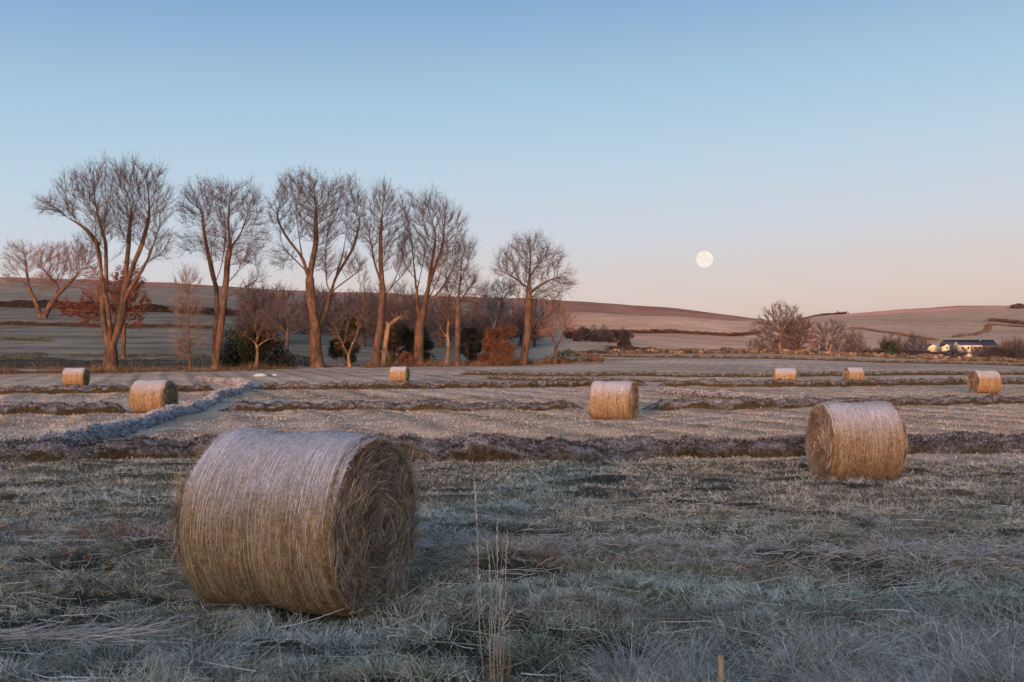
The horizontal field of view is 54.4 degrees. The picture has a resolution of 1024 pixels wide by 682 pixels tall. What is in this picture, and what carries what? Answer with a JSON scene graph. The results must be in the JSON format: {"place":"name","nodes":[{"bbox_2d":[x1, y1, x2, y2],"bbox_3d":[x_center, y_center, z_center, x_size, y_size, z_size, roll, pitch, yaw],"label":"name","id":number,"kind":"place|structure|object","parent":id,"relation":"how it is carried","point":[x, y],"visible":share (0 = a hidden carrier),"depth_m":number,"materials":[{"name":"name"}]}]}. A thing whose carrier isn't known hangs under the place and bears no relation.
{"place":"outdoors","nodes":[
{"label":"outdoors","id":0,"kind":"place"},
{"bbox_2d":[0,277,1023,681],"bbox_3d":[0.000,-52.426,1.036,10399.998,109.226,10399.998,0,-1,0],"label":"ground","id":1,"kind":"structure","parent":0,"point":[944,323],"depth_m":18.76,"materials":[{"name":"plant"}]},
{"bbox_2d":[0,352,50,358],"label":"hedge","id":2,"kind":"object","parent":1,"relation":"on","point":[20,356],"visible":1,"depth_m":197.29,"materials":[{"name":"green plant"}]},
{"bbox_2d":[0,517,51,535],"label":"tussock","id":3,"kind":"object","parent":1,"relation":"on","point":[28,531],"visible":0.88,"depth_m":11.02,"materials":[{"name":"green plant"}]},
{"bbox_2d":[0,337,53,341],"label":"hedge","id":4,"kind":"object","parent":1,"relation":"on","point":[18,339],"visible":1,"depth_m":244.92,"materials":[{"name":"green plant"}]},
{"bbox_2d":[0,235,57,316],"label":"bare tree","id":5,"kind":"object","parent":1,"relation":"on","point":[34,299],"visible":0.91,"depth_m":330.19,"materials":[{"name":"brown plant"}]},
{"bbox_2d":[0,400,135,415],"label":"field bank","id":6,"kind":"structure","parent":1,"relation":"on","point":[79,408],"depth_m":38.91,"materials":[{"name":"brown plant"}]},
{"bbox_2d":[27,238,111,317],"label":"bare tree","id":7,"kind":"object","parent":1,"relation":"on","point":[48,308],"visible":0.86,"depth_m":324.70,"materials":[{"name":"brown plant"}]},
{"bbox_2d":[61,368,90,385],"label":"straw bale","id":8,"kind":"object","parent":1,"relation":"on","point":[78,376],"visible":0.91,"depth_m":74.38},
{"bbox_2d":[35,621,143,662],"bbox_3d":[-2.753,2.067,6.717,1.103,0.335,1.014,0,-1,0],"label":"tussock","id":9,"kind":"object","parent":1,"relation":"on","point":[77,645],"visible":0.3,"depth_m":6.57,"materials":[{"name":"beige plant"}]},
{"bbox_2d":[51,258,152,358],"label":"russet tree","id":10,"kind":"object","parent":1,"relation":"on","point":[88,304],"visible":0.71,"depth_m":199.69,"materials":[{"name":"brown plant"}]},
{"bbox_2d":[0,605,208,653],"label":"straw swathe","id":11,"kind":"object","parent":1,"relation":"on","point":[83,635],"visible":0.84,"depth_m":6.67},
{"bbox_2d":[0,320,212,328],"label":"hedge","id":12,"kind":"object","parent":1,"relation":"on","point":[34,323],"visible":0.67,"depth_m":295.83,"materials":[{"name":"brown plant"}]},
{"bbox_2d":[30,148,184,370],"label":"bare tree","id":13,"kind":"object","parent":1,"relation":"on","point":[111,336],"visible":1,"depth_m":122.04,"materials":[{"name":"brown plant"}]},
{"bbox_2d":[0,382,215,393],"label":"field bank","id":14,"kind":"structure","parent":1,"relation":"on","point":[92,388],"depth_m":58.78,"materials":[{"name":"brown plant"}]},
{"bbox_2d":[55,515,167,541],"bbox_3d":[-4.301,2.020,10.694,1.080,0.232,1.043,-1,-1,40],"label":"tussock","id":15,"kind":"object","parent":1,"relation":"on","point":[118,531],"visible":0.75,"depth_m":10.69,"materials":[{"name":"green plant"}]},
{"bbox_2d":[0,299,239,315],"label":"hedge","id":16,"kind":"object","parent":1,"relation":"on","point":[22,303],"visible":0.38,"depth_m":373.83,"materials":[{"name":"brown plant"}]},
{"bbox_2d":[20,393,223,442],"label":"field bank","id":17,"kind":"structure","parent":1,"relation":"on","point":[119,428],"depth_m":28.52,"materials":[{"name":"grey plant"}]},
{"bbox_2d":[65,353,203,356],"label":"hedge","id":18,"kind":"object","parent":1,"relation":"on","point":[154,355],"visible":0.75,"depth_m":204.05,"materials":[{"name":"brown plant"}]},
{"bbox_2d":[128,379,180,413],"bbox_3d":[-14.364,2.262,40.016,1.669,1.511,1.579,0,-1,7],"label":"straw bale","id":19,"kind":"object","parent":1,"relation":"on","point":[145,396],"visible":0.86,"depth_m":39.39},
{"bbox_2d":[0,354,309,368],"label":"hedge","id":20,"kind":"object","parent":1,"relation":"on","point":[55,360],"visible":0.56,"depth_m":147.00,"materials":[{"name":"brown plant"}]},
{"bbox_2d":[163,261,213,369],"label":"bare tree","id":21,"kind":"object","parent":1,"relation":"on","point":[188,335],"visible":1,"depth_m":125.89,"materials":[{"name":"brown plant"}]},
{"bbox_2d":[123,628,254,672],"bbox_3d":[-1.946,1.903,6.080,0.802,0.254,0.690,0,-1,0],"label":"tussock","id":22,"kind":"object","parent":1,"relation":"on","point":[195,663],"visible":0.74,"depth_m":6.07,"materials":[{"name":"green plant"}]},
{"bbox_2d":[193,376,254,398],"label":"field bank","id":23,"kind":"structure","parent":1,"relation":"on","point":[242,386],"depth_m":64.34,"materials":[{"name":"grey plant"}]},
{"bbox_2d":[169,167,279,370],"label":"bare tree","id":24,"kind":"object","parent":1,"relation":"on","point":[219,324],"visible":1,"depth_m":127.85,"materials":[{"name":"brown plant"}]},
{"bbox_2d":[230,304,261,334],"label":"woodland tree","id":25,"kind":"object","parent":1,"relation":"on","point":[241,320],"visible":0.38,"depth_m":251.58,"materials":[{"name":"brown plant"}]},
{"bbox_2d":[229,276,268,317],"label":"woodland tree","id":26,"kind":"object","parent":1,"relation":"on","point":[240,294],"visible":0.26,"depth_m":333.43,"materials":[{"name":"brown plant"}]},
{"bbox_2d":[231,286,273,327],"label":"woodland tree","id":27,"kind":"object","parent":1,"relation":"on","point":[251,298],"visible":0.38,"depth_m":259.60,"materials":[{"name":"brown plant"}]},
{"bbox_2d":[211,321,297,367],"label":"evergreen shrub","id":28,"kind":"object","parent":1,"relation":"on","point":[239,353],"visible":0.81,"depth_m":132.32,"materials":[{"name":"green plant"}]},
{"bbox_2d":[225,314,287,365],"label":"bare tree","id":29,"kind":"object","parent":1,"relation":"on","point":[256,345],"visible":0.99,"depth_m":130.48,"materials":[{"name":"brown plant"}]},
{"bbox_2d":[237,286,284,333],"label":"woodland tree","id":30,"kind":"object","parent":1,"relation":"on","point":[259,301],"visible":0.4,"depth_m":257.36,"materials":[{"name":"brown plant"}]},
{"bbox_2d":[245,293,319,347],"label":"bare tree","id":31,"kind":"object","parent":1,"relation":"on","point":[286,319],"visible":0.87,"depth_m":229.73,"materials":[{"name":"brown plant"}]},
{"bbox_2d":[268,282,305,333],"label":"woodland tree","id":32,"kind":"object","parent":1,"relation":"on","point":[284,296],"visible":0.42,"depth_m":305.64,"materials":[{"name":"brown plant"}]},
{"bbox_2d":[158,426,428,619],"bbox_3d":[-1.628,1.411,7.832,1.642,1.550,1.729,0,-1,19],"label":"straw bale","id":33,"kind":"object","parent":1,"relation":"on","point":[315,522],"visible":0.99,"depth_m":7.29},
{"bbox_2d":[0,350,605,374],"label":"undergrowth","id":34,"kind":"object","parent":1,"relation":"on","point":[130,370],"visible":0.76,"depth_m":131.83,"materials":[{"name":"brown plant"}]},
{"bbox_2d":[298,290,332,332],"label":"woodland tree","id":35,"kind":"object","parent":1,"relation":"on","point":[319,309],"visible":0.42,"depth_m":259.21,"materials":[{"name":"brown plant"}]},
{"bbox_2d":[260,163,372,367],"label":"bare tree","id":36,"kind":"object","parent":1,"relation":"on","point":[316,358],"visible":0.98,"depth_m":136.68,"materials":[{"name":"brown plant"}]},
{"bbox_2d":[327,314,364,366],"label":"bare tree","id":37,"kind":"object","parent":1,"relation":"on","point":[339,352],"visible":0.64,"depth_m":142.30,"materials":[{"name":"brown plant"}]},
{"bbox_2d":[325,265,370,366],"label":"bare tree","id":38,"kind":"object","parent":1,"relation":"on","point":[356,335],"visible":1,"depth_m":138.01,"materials":[{"name":"brown plant"}]},
{"bbox_2d":[332,289,367,331],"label":"woodland tree","id":39,"kind":"object","parent":1,"relation":"on","point":[344,310],"visible":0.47,"depth_m":292.64,"materials":[{"name":"brown plant"}]},
{"bbox_2d":[341,285,384,346],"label":"woodland tree","id":40,"kind":"object","parent":1,"relation":"on","point":[363,336],"visible":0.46,"depth_m":260.53,"materials":[{"name":"brown plant"}]},
{"bbox_2d":[356,175,423,366],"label":"bare tree","id":41,"kind":"object","parent":1,"relation":"on","point":[381,314],"visible":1,"depth_m":137.16,"materials":[{"name":"brown plant"}]},
{"bbox_2d":[380,322,402,364],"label":"evergreen shrub","id":42,"kind":"object","parent":1,"relation":"on","point":[392,347],"visible":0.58,"depth_m":149.48,"materials":[{"name":"green plant"}]},
{"bbox_2d":[352,277,433,354],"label":"bare tree","id":43,"kind":"object","parent":1,"relation":"on","point":[375,310],"visible":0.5,"depth_m":189.70,"materials":[{"name":"brown plant"}]},
{"bbox_2d":[380,309,410,365],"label":"bare tree","id":44,"kind":"object","parent":1,"relation":"on","point":[386,339],"visible":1,"depth_m":137.70,"materials":[{"name":"brown plant"}]},
{"bbox_2d":[389,366,410,381],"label":"straw bale","id":45,"kind":"object","parent":1,"relation":"on","point":[398,374],"visible":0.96,"depth_m":87.38},
{"bbox_2d":[219,398,582,412],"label":"field bank","id":46,"kind":"structure","parent":1,"relation":"on","point":[343,404],"depth_m":41.76,"materials":[{"name":"brown plant"}]},
{"bbox_2d":[398,350,416,365],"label":"bramble","id":47,"kind":"object","parent":1,"relation":"on","point":[405,355],"visible":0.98,"depth_m":140.63,"materials":[{"name":"brown plant"}]},
{"bbox_2d":[392,322,435,360],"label":"evergreen shrub","id":48,"kind":"object","parent":1,"relation":"on","point":[402,334],"visible":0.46,"depth_m":146.96,"materials":[{"name":"green plant"}]},
{"bbox_2d":[397,287,437,335],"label":"woodland tree","id":49,"kind":"object","parent":1,"relation":"on","point":[414,309],"visible":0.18,"depth_m":279.50,"materials":[{"name":"brown plant"}]},
{"bbox_2d":[396,183,473,364],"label":"bare tree","id":50,"kind":"object","parent":1,"relation":"on","point":[422,313],"visible":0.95,"depth_m":142.09,"materials":[{"name":"brown plant"}]},
{"bbox_2d":[425,309,444,340],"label":"woodland tree","id":51,"kind":"object","parent":1,"relation":"on","point":[431,328],"visible":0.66,"depth_m":263.26,"materials":[{"name":"brown plant"}]},
{"bbox_2d":[413,292,462,346],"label":"woodland tree","id":52,"kind":"object","parent":1,"relation":"on","point":[440,341],"visible":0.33,"depth_m":278.71,"materials":[{"name":"brown plant"}]},
{"bbox_2d":[426,301,454,345],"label":"woodland tree","id":53,"kind":"object","parent":1,"relation":"on","point":[450,335],"visible":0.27,"depth_m":280.25,"materials":[{"name":"brown plant"}]},
{"bbox_2d":[430,298,461,362],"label":"bare tree","id":54,"kind":"object","parent":1,"relation":"on","point":[447,340],"visible":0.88,"depth_m":142.85,"materials":[{"name":"brown plant"}]},
{"bbox_2d":[250,378,647,389],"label":"field bank","id":55,"kind":"structure","parent":1,"relation":"on","point":[425,384],"depth_m":67.36,"materials":[{"name":"brown plant"}]},
{"bbox_2d":[432,229,492,365],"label":"bare tree","id":56,"kind":"object","parent":1,"relation":"on","point":[457,329],"visible":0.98,"depth_m":141.66,"materials":[{"name":"brown plant"}]},
{"bbox_2d":[453,308,483,346],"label":"woodland tree","id":57,"kind":"object","parent":1,"relation":"on","point":[471,320],"visible":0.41,"depth_m":266.95,"materials":[{"name":"brown plant"}]},
{"bbox_2d":[460,326,485,362],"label":"evergreen shrub","id":58,"kind":"object","parent":1,"relation":"on","point":[471,348],"visible":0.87,"depth_m":148.68,"materials":[{"name":"green plant"}]},
{"bbox_2d":[463,301,499,347],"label":"woodland tree","id":59,"kind":"object","parent":1,"relation":"on","point":[484,327],"visible":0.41,"depth_m":272.23,"materials":[{"name":"brown plant"}]},
{"bbox_2d":[475,275,516,352],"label":"bare tree","id":60,"kind":"object","parent":1,"relation":"on","point":[499,307],"visible":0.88,"depth_m":169.85,"materials":[{"name":"brown plant"}]},
{"bbox_2d":[473,481,519,681],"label":"dry grass stems","id":61,"kind":"object","parent":1,"relation":"on","point":[493,673],"visible":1,"depth_m":5.57,"materials":[{"name":"plant"}]},
{"bbox_2d":[477,324,518,365],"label":"russet shrub","id":62,"kind":"object","parent":1,"relation":"on","point":[498,335],"visible":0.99,"depth_m":140.31,"materials":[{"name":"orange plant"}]},
{"bbox_2d":[481,302,517,345],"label":"woodland tree","id":63,"kind":"object","parent":1,"relation":"on","point":[498,319],"visible":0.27,"depth_m":274.02,"materials":[{"name":"brown plant"}]},
{"bbox_2d":[0,454,1023,681],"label":"foreground grass","id":64,"kind":"structure","parent":1,"relation":"on","point":[960,667],"depth_m":7.61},
{"bbox_2d":[0,429,1023,462],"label":"field bank","id":65,"kind":"structure","parent":1,"relation":"on","point":[475,447],"depth_m":20.61,"materials":[{"name":"brown plant"}]},
{"bbox_2d":[0,358,1023,461],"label":"field stubble","id":66,"kind":"object","parent":1,"relation":"on","point":[469,424],"visible":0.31,"depth_m":33.95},
{"bbox_2d":[506,298,532,345],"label":"woodland tree","id":67,"kind":"object","parent":1,"relation":"on","point":[520,336],"visible":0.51,"depth_m":306.00,"materials":[{"name":"brown plant"}]},
{"bbox_2d":[514,308,543,338],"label":"woodland tree","id":68,"kind":"object","parent":1,"relation":"on","point":[520,320],"visible":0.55,"depth_m":297.09,"materials":[{"name":"brown plant"}]},
{"bbox_2d":[522,317,544,347],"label":"woodland tree","id":69,"kind":"object","parent":1,"relation":"on","point":[533,340],"visible":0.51,"depth_m":294.79,"materials":[{"name":"brown plant"}]},
{"bbox_2d":[489,226,584,364],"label":"bare tree","id":70,"kind":"object","parent":1,"relation":"on","point":[528,301],"visible":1,"depth_m":142.64,"materials":[{"name":"brown plant"}]},
{"bbox_2d":[526,540,565,563],"bbox_3d":[0.322,1.957,9.184,0.435,0.216,0.413,0,-1,0],"label":"tussock","id":71,"kind":"object","parent":1,"relation":"on","point":[544,554],"visible":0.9,"depth_m":9.20,"materials":[{"name":"grey plant"}]},
{"bbox_2d":[535,302,581,363],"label":"bare tree","id":72,"kind":"object","parent":1,"relation":"on","point":[555,316],"visible":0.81,"depth_m":146.06,"materials":[{"name":"brown plant"}]},
{"bbox_2d":[548,348,586,361],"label":"evergreen shrub","id":73,"kind":"object","parent":1,"relation":"on","point":[567,353],"visible":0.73,"depth_m":151.22,"materials":[{"name":"green plant"}]},
{"bbox_2d":[483,375,668,381],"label":"field bank","id":74,"kind":"structure","parent":1,"relation":"on","point":[544,378],"depth_m":90.98,"materials":[{"name":"brown plant"}]},
{"bbox_2d":[563,326,595,340],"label":"evergreen shrub","id":75,"kind":"object","parent":1,"relation":"on","point":[586,332],"visible":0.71,"depth_m":347.77,"materials":[{"name":"green plant"}]},
{"bbox_2d":[589,329,633,342],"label":"evergreen shrub","id":76,"kind":"object","parent":1,"relation":"on","point":[624,334],"visible":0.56,"depth_m":359.29,"materials":[{"name":"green plant"}]},
{"bbox_2d":[587,379,639,419],"bbox_3d":[3.570,2.107,34.943,1.731,1.529,1.576,0,-1,20],"label":"straw bale","id":77,"kind":"object","parent":1,"relation":"on","point":[614,400],"visible":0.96,"depth_m":34.43},
{"bbox_2d":[552,622,699,681],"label":"tussock","id":78,"kind":"object","parent":1,"relation":"on","point":[632,658],"visible":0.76,"depth_m":5.96,"materials":[{"name":"grey plant"}]},
{"bbox_2d":[601,345,701,349],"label":"hedge","id":79,"kind":"object","parent":1,"relation":"on","point":[622,347],"visible":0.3,"depth_m":256.42,"materials":[{"name":"brown plant"}]},
{"bbox_2d":[624,562,692,579],"bbox_3d":[1.304,2.049,8.870,0.597,0.161,0.525,0,-1,0],"label":"tussock","id":80,"kind":"object","parent":1,"relation":"on","point":[654,568],"visible":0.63,"depth_m":8.86,"materials":[{"name":"grey plant"}]},
{"bbox_2d":[561,329,761,336],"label":"hedge","id":81,"kind":"object","parent":1,"relation":"on","point":[664,331],"visible":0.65,"depth_m":515.94,"materials":[{"name":"brown plant"}]},
{"bbox_2d":[718,655,723,681],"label":"wooden stake","id":82,"kind":"object","parent":1,"relation":"on","point":[720,667],"visible":1,"depth_m":5.55,"materials":[{"name":"brown wood"}]},
{"bbox_2d":[653,387,802,400],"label":"field bank","id":83,"kind":"structure","parent":1,"relation":"on","point":[682,391],"depth_m":52.09,"materials":[{"name":"grey plant"}]},
{"bbox_2d":[458,370,1023,377],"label":"field bank","id":84,"kind":"structure","parent":1,"relation":"on","point":[715,374],"depth_m":102.83,"materials":[{"name":"brown plant"}]},
{"bbox_2d":[749,299,807,350],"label":"bare tree","id":85,"kind":"object","parent":1,"relation":"on","point":[787,318],"visible":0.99,"depth_m":187.69,"materials":[{"name":"brown plant"}]},
{"bbox_2d":[540,353,1023,365],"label":"field bank","id":86,"kind":"structure","parent":1,"relation":"on","point":[792,357],"depth_m":160.11,"materials":[{"name":"brown plant"}]},
{"bbox_2d":[773,368,796,380],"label":"straw bale","id":87,"kind":"object","parent":1,"relation":"on","point":[785,373],"visible":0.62,"depth_m":72.40},
{"bbox_2d":[775,315,819,349],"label":"bare tree","id":88,"kind":"object","parent":1,"relation":"on","point":[805,338],"visible":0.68,"depth_m":191.63,"materials":[{"name":"brown plant"}]},
{"bbox_2d":[575,348,1023,362],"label":"stone wall","id":89,"kind":"structure","parent":1,"relation":"on","point":[800,352],"depth_m":185.51,"materials":[{"name":"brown stone"}]},
{"bbox_2d":[640,393,1023,410],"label":"field bank","id":90,"kind":"structure","parent":1,"relation":"on","point":[727,404],"depth_m":43.66,"materials":[{"name":"brown plant"}]},
{"bbox_2d":[812,317,855,353],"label":"bare tree","id":91,"kind":"object","parent":1,"relation":"on","point":[825,333],"visible":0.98,"depth_m":195.83,"materials":[{"name":"brown plant"}]},
{"bbox_2d":[657,376,1023,387],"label":"field bank","id":92,"kind":"structure","parent":1,"relation":"on","point":[779,382],"depth_m":72.38,"materials":[{"name":"brown plant"}]},
{"bbox_2d":[843,367,864,379],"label":"straw bale","id":93,"kind":"object","parent":1,"relation":"on","point":[849,373],"visible":0.79,"depth_m":85.38},
{"bbox_2d":[766,650,942,681],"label":"tussock","id":94,"kind":"object","parent":1,"relation":"on","point":[879,667],"visible":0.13,"depth_m":6.03,"materials":[{"name":"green plant"}]},
{"bbox_2d":[841,325,867,351],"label":"bare tree","id":95,"kind":"object","parent":1,"relation":"on","point":[852,337],"visible":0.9,"depth_m":197.83,"materials":[{"name":"brown plant"}]},
{"bbox_2d":[802,400,912,480],"bbox_3d":[5.718,1.718,16.588,1.492,1.528,1.628,0,-1,-1],"label":"straw bale","id":96,"kind":"object","parent":1,"relation":"on","point":[855,440],"visible":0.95,"depth_m":16.03},
{"bbox_2d":[879,341,900,353],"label":"evergreen shrub","id":97,"kind":"object","parent":1,"relation":"on","point":[891,347],"visible":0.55,"depth_m":204.14,"materials":[{"name":"green plant"}]},
{"bbox_2d":[850,327,938,339],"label":"hedge","id":98,"kind":"object","parent":1,"relation":"on","point":[903,334],"visible":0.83,"depth_m":807.33,"materials":[{"name":"brown plant"}]},
{"bbox_2d":[896,348,963,356],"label":"hedge","id":99,"kind":"object","parent":1,"relation":"on","point":[952,354],"visible":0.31,"depth_m":242.39,"materials":[{"name":"brown plant"}]},
{"bbox_2d":[874,602,1023,669],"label":"tussock","id":100,"kind":"object","parent":1,"relation":"on","point":[965,636],"visible":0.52,"depth_m":6.35,"materials":[{"name":"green plant"}]},
{"bbox_2d":[952,338,983,351],"bbox_3d":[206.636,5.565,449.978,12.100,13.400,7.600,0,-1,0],"label":"farm building","id":101,"kind":"structure","parent":1,"relation":"on","point":[967,344],"depth_m":447.53,"materials":[{"name":"paint"}]},
{"bbox_2d":[966,370,1003,392],"bbox_3d":[27.976,2.425,58.936,1.676,1.504,1.520,0,-1,-4],"label":"straw bale","id":102,"kind":"object","parent":1,"relation":"on","point":[985,381],"visible":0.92,"depth_m":58.41},
{"bbox_2d":[951,323,1023,336],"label":"hedge","id":103,"kind":"object","parent":1,"relation":"on","point":[987,327],"visible":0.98,"depth_m":937.66,"materials":[{"name":"brown plant"}]},
{"bbox_2d":[964,346,1023,358],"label":"hedge","id":104,"kind":"object","parent":1,"relation":"on","point":[996,352],"visible":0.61,"depth_m":241.05,"materials":[{"name":"brown plant"}]},
{"bbox_2d":[985,318,1023,324],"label":"hedge","id":105,"kind":"object","parent":1,"relation":"on","point":[1012,321],"visible":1,"depth_m":1115.95,"materials":[{"name":"brown plant"}]},
{"bbox_2d":[0,0,1023,320],"label":"sky","id":106,"kind":"structure","parent":0,"point":[826,156],"materials":[{"name":"blue"}]},
{"bbox_2d":[696,251,712,266],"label":"moon","id":107,"kind":"object","parent":106,"relation":"in","point":[704,258],"visible":1,"depth_m":8963.33,"materials":[{"name":"white"}]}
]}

